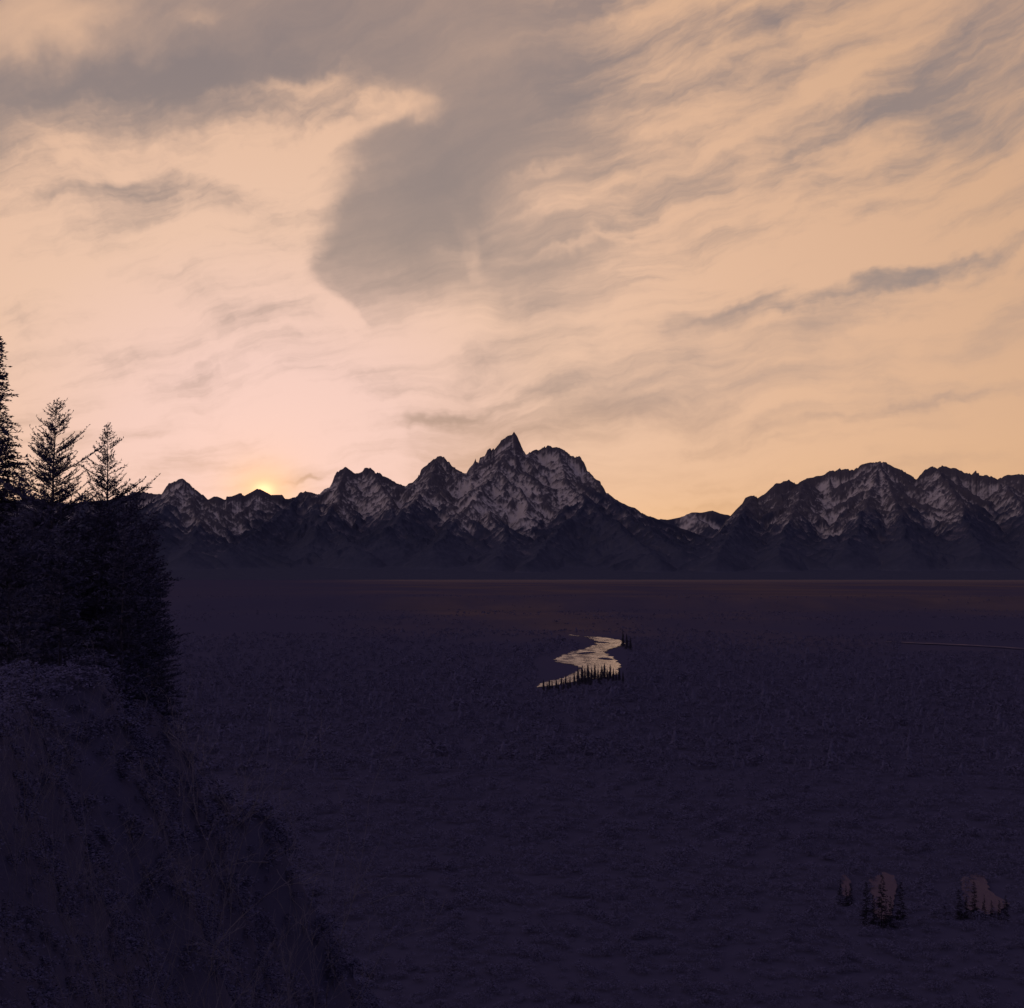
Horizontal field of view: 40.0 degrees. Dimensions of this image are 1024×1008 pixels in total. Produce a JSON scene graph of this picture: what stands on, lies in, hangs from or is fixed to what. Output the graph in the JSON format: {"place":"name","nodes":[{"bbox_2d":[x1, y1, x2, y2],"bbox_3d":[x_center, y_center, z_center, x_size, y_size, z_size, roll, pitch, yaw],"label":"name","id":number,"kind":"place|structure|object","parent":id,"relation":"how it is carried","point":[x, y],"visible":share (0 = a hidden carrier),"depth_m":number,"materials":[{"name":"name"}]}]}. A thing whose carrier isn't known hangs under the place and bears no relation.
{"place":"outdoors","nodes":[
{"label":"outdoors","id":0,"kind":"place"},
{"bbox_2d":[0,580,1023,1007],"bbox_3d":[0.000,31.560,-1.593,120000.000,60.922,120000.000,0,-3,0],"label":"ground","id":1,"kind":"structure","parent":0,"point":[568,598],"depth_m":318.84,"materials":[{"name":"plant"}]},
{"bbox_2d":[1,466,38,646],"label":"conifer tree","id":2,"kind":"object","parent":1,"relation":"on","point":[24,479],"visible":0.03,"depth_m":62.15,"materials":[{"name":"green plant"}]},
{"bbox_2d":[0,336,45,631],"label":"spruce tree","id":3,"kind":"object","parent":1,"relation":"on","point":[5,454],"visible":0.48,"depth_m":56.63,"materials":[{"name":"green plant"}]},
{"bbox_2d":[0,514,67,670],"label":"conifer tree","id":4,"kind":"object","parent":1,"relation":"on","point":[17,620],"visible":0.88,"depth_m":44.92,"materials":[{"name":"green plant"}]},
{"bbox_2d":[0,490,97,663],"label":"conifer tree","id":5,"kind":"object","parent":1,"relation":"on","point":[31,525],"visible":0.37,"depth_m":51.01,"materials":[{"name":"green plant"}]},
{"bbox_2d":[5,520,124,685],"bbox_3d":[-15.189,3.478,47.634,3.938,5.929,3.615,2,-4,-36],"label":"conifer tree","id":6,"kind":"object","parent":1,"relation":"on","point":[60,610],"visible":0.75,"depth_m":47.41,"materials":[{"name":"green plant"}]},
{"bbox_2d":[44,508,95,648],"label":"conifer tree","id":7,"kind":"object","parent":1,"relation":"on","point":[92,645],"visible":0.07,"depth_m":66.85,"materials":[{"name":"green plant"}]},
{"bbox_2d":[0,398,154,633],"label":"fir tree","id":8,"kind":"object","parent":1,"relation":"on","point":[62,512],"visible":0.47,"depth_m":55.09,"materials":[{"name":"green plant"}]},
{"bbox_2d":[0,663,158,873],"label":"bare shrub","id":9,"kind":"object","parent":1,"relation":"on","point":[54,735],"visible":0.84,"depth_m":25.76,"materials":[{"name":"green plant"}]},
{"bbox_2d":[6,720,189,1007],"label":"bare shrub","id":10,"kind":"object","parent":1,"relation":"on","point":[92,901],"visible":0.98,"depth_m":19.71,"materials":[{"name":"brown plant"}]},
{"bbox_2d":[51,505,160,674],"bbox_3d":[-16.767,3.592,55.508,5.715,7.145,3.967,0,-3,0],"label":"conifer tree","id":11,"kind":"object","parent":1,"relation":"on","point":[105,615],"visible":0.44,"depth_m":55.50,"materials":[{"name":"green plant"}]},
{"bbox_2d":[52,424,174,632],"bbox_3d":[-16.395,1.880,57.253,5.695,10.577,4.583,-2,-4,40],"label":"fir tree","id":12,"kind":"object","parent":1,"relation":"on","point":[107,481],"visible":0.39,"depth_m":57.60,"materials":[{"name":"green plant"}]},
{"bbox_2d":[95,501,172,676],"bbox_3d":[-16.860,3.912,61.282,4.181,8.266,4.279,0,-3,-7],"label":"conifer tree","id":13,"kind":"object","parent":1,"relation":"on","point":[142,658],"visible":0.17,"depth_m":61.50,"materials":[{"name":"green plant"}]},
{"bbox_2d":[86,520,186,709],"bbox_3d":[-14.888,4.497,53.956,3.699,7.730,3.320,-2,-3,32],"label":"conifer tree","id":14,"kind":"object","parent":1,"relation":"on","point":[131,613],"visible":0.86,"depth_m":53.81,"materials":[{"name":"green plant"}]},
{"bbox_2d":[0,819,274,1007],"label":"bare shrub","id":15,"kind":"object","parent":1,"relation":"on","point":[179,863],"visible":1,"depth_m":16.54,"materials":[{"name":"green plant"}]},
{"bbox_2d":[84,483,193,686],"bbox_3d":[-17.166,3.944,63.532,4.845,9.804,4.787,0,-3,0],"label":"conifer tree","id":16,"kind":"object","parent":1,"relation":"on","point":[147,590],"visible":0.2,"depth_m":63.76,"materials":[{"name":"green plant"}]},
{"bbox_2d":[111,538,179,717],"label":"conifer tree","id":17,"kind":"object","parent":1,"relation":"on","point":[156,657],"visible":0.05,"depth_m":67.54,"materials":[{"name":"green plant"}]},
{"bbox_2d":[135,509,185,727],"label":"conifer tree","id":18,"kind":"object","parent":1,"relation":"on","point":[154,588],"visible":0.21,"depth_m":69.58,"materials":[{"name":"green plant"}]},
{"bbox_2d":[45,657,286,1007],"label":"bare shrub","id":19,"kind":"object","parent":1,"relation":"on","point":[168,984],"visible":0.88,"depth_m":21.04,"materials":[{"name":"brown plant"}]},
{"bbox_2d":[142,534,190,733],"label":"conifer tree","id":20,"kind":"object","parent":1,"relation":"on","point":[159,679],"visible":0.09,"depth_m":71.51,"materials":[{"name":"green plant"}]},
{"bbox_2d":[147,560,191,731],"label":"conifer tree","id":21,"kind":"object","parent":1,"relation":"on","point":[171,686],"visible":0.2,"depth_m":75.39,"materials":[{"name":"green plant"}]},
{"bbox_2d":[125,686,352,1007],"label":"bare shrub","id":22,"kind":"object","parent":1,"relation":"on","point":[231,872],"visible":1,"depth_m":18.25,"materials":[{"name":"brown plant"}]},
{"bbox_2d":[117,712,448,1007],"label":"bare shrub","id":23,"kind":"object","parent":1,"relation":"on","point":[310,955],"visible":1,"depth_m":17.63,"materials":[{"name":"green plant"}]},
{"bbox_2d":[580,666,583,682],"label":"conifer tree","id":24,"kind":"object","parent":1,"relation":"on","point":[581,676],"visible":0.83,"depth_m":778.52,"materials":[{"name":"green plant"}]},
{"bbox_2d":[582,670,587,684],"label":"conifer tree","id":25,"kind":"object","parent":1,"relation":"on","point":[584,678],"visible":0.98,"depth_m":769.21,"materials":[{"name":"green plant"}]},
{"bbox_2d":[586,665,589,682],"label":"conifer tree","id":26,"kind":"object","parent":1,"relation":"on","point":[587,675],"visible":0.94,"depth_m":774.25,"materials":[{"name":"green plant"}]},
{"bbox_2d":[593,665,596,679],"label":"conifer tree","id":27,"kind":"object","parent":1,"relation":"on","point":[594,675],"visible":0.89,"depth_m":794.09,"materials":[{"name":"green plant"}]},
{"bbox_2d":[601,663,606,681],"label":"conifer tree","id":28,"kind":"object","parent":1,"relation":"on","point":[604,675],"visible":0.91,"depth_m":790.13,"materials":[{"name":"plant"}]},
{"bbox_2d":[621,632,624,646],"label":"conifer tree","id":29,"kind":"object","parent":1,"relation":"on","point":[622,643],"visible":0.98,"depth_m":1172.74,"materials":[{"name":"plant"}]},
{"bbox_2d":[624,634,628,648],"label":"conifer tree","id":30,"kind":"object","parent":1,"relation":"on","point":[626,643],"visible":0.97,"depth_m":1139.35,"materials":[{"name":"green plant"}]},
{"bbox_2d":[836,880,844,903],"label":"conifer tree","id":31,"kind":"object","parent":1,"relation":"on","point":[839,890],"visible":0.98,"depth_m":257.75,"materials":[{"name":"plant"}]},
{"bbox_2d":[842,885,849,905],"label":"conifer tree","id":32,"kind":"object","parent":1,"relation":"on","point":[846,904],"visible":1,"depth_m":255.67,"materials":[{"name":"plant"}]},
{"bbox_2d":[847,885,854,903],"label":"conifer tree","id":33,"kind":"object","parent":1,"relation":"on","point":[849,901],"visible":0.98,"depth_m":256.51,"materials":[{"name":"green plant"}]},
{"bbox_2d":[860,882,870,924],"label":"conifer tree","id":34,"kind":"object","parent":1,"relation":"on","point":[865,911],"visible":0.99,"depth_m":242.18,"materials":[{"name":"green plant"}]},
{"bbox_2d":[867,895,879,926],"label":"conifer tree","id":35,"kind":"object","parent":1,"relation":"on","point":[873,918],"visible":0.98,"depth_m":240.23,"materials":[{"name":"plant"}]},
{"bbox_2d":[872,875,889,925],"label":"conifer tree","id":36,"kind":"object","parent":1,"relation":"on","point":[879,905],"visible":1,"depth_m":241.00,"materials":[{"name":"plant"}]},
{"bbox_2d":[882,900,889,929],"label":"conifer tree","id":37,"kind":"object","parent":1,"relation":"on","point":[885,919],"visible":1,"depth_m":239.61,"materials":[{"name":"green plant"}]},
{"bbox_2d":[885,897,895,927],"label":"conifer tree","id":38,"kind":"object","parent":1,"relation":"on","point":[891,920],"visible":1,"depth_m":240.25,"materials":[{"name":"green plant"}]},
{"bbox_2d":[892,882,909,922],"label":"conifer tree","id":39,"kind":"object","parent":1,"relation":"on","point":[899,912],"visible":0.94,"depth_m":242.12,"materials":[{"name":"green plant"}]},
{"bbox_2d":[953,891,965,919],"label":"conifer tree","id":40,"kind":"object","parent":1,"relation":"on","point":[958,912],"visible":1,"depth_m":245.87,"materials":[{"name":"plant"}]},
{"bbox_2d":[963,896,969,918],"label":"conifer tree","id":41,"kind":"object","parent":1,"relation":"on","point":[966,912],"visible":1,"depth_m":246.60,"materials":[{"name":"green plant"}]},
{"bbox_2d":[969,882,979,916],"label":"conifer tree","id":42,"kind":"object","parent":1,"relation":"on","point":[974,900],"visible":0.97,"depth_m":246.95,"materials":[{"name":"green plant"}]},
{"bbox_2d":[981,895,988,917],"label":"conifer tree","id":43,"kind":"object","parent":1,"relation":"on","point":[984,908],"visible":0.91,"depth_m":246.97,"materials":[{"name":"green plant"}]},
{"bbox_2d":[989,900,995,919],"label":"conifer tree","id":44,"kind":"object","parent":1,"relation":"on","point":[991,909],"visible":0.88,"depth_m":245.83,"materials":[{"name":"plant"}]},
{"bbox_2d":[996,901,1002,918],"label":"conifer tree","id":45,"kind":"object","parent":1,"relation":"on","point":[998,912],"visible":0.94,"depth_m":244.72,"materials":[{"name":"green plant"}]},
{"bbox_2d":[1001,898,1010,919],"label":"conifer tree","id":46,"kind":"object","parent":1,"relation":"on","point":[1004,905],"visible":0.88,"depth_m":244.77,"materials":[{"name":"plant"}]},
{"bbox_2d":[0,432,1023,579],"bbox_3d":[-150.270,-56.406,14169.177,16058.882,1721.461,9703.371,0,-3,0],"label":"mountain","id":47,"kind":"structure","parent":0,"point":[507,508],"depth_m":13573.12,"materials":[{"name":"grey stone"}]},
{"bbox_2d":[0,0,1023,519],"label":"sky","id":48,"kind":"structure","parent":0,"point":[706,255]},
{"bbox_2d":[537,634,621,686],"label":"river","id":49,"kind":"structure","parent":0,"point":[590,660],"depth_m":995.83,"materials":[{"name":"grey liquid"}]},
{"bbox_2d":[658,474,1023,535],"bbox_3d":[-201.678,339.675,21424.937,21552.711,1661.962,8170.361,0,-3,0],"label":"distant mountain","id":50,"kind":"structure","parent":0,"point":[709,523],"depth_m":22447.52,"materials":[{"name":"grey stone"}]},
{"bbox_2d":[841,875,850,895],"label":"side channel","id":51,"kind":"object","parent":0,"point":[846,881],"visible":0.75,"depth_m":271.00,"materials":[{"name":"grey liquid"}]},
{"bbox_2d":[869,872,896,918],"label":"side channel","id":52,"kind":"object","parent":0,"point":[890,887],"visible":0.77,"depth_m":267.55,"materials":[{"name":"grey liquid"}]},
{"bbox_2d":[888,641,1023,648],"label":"dirt track","id":53,"kind":"structure","parent":0,"point":[956,644],"depth_m":1203.18,"materials":[{"name":"brown soil"}]},
{"bbox_2d":[960,873,1009,913],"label":"side channel","id":54,"kind":"object","parent":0,"point":[981,886],"visible":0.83,"depth_m":262.54,"materials":[{"name":"grey liquid"}]}
]}

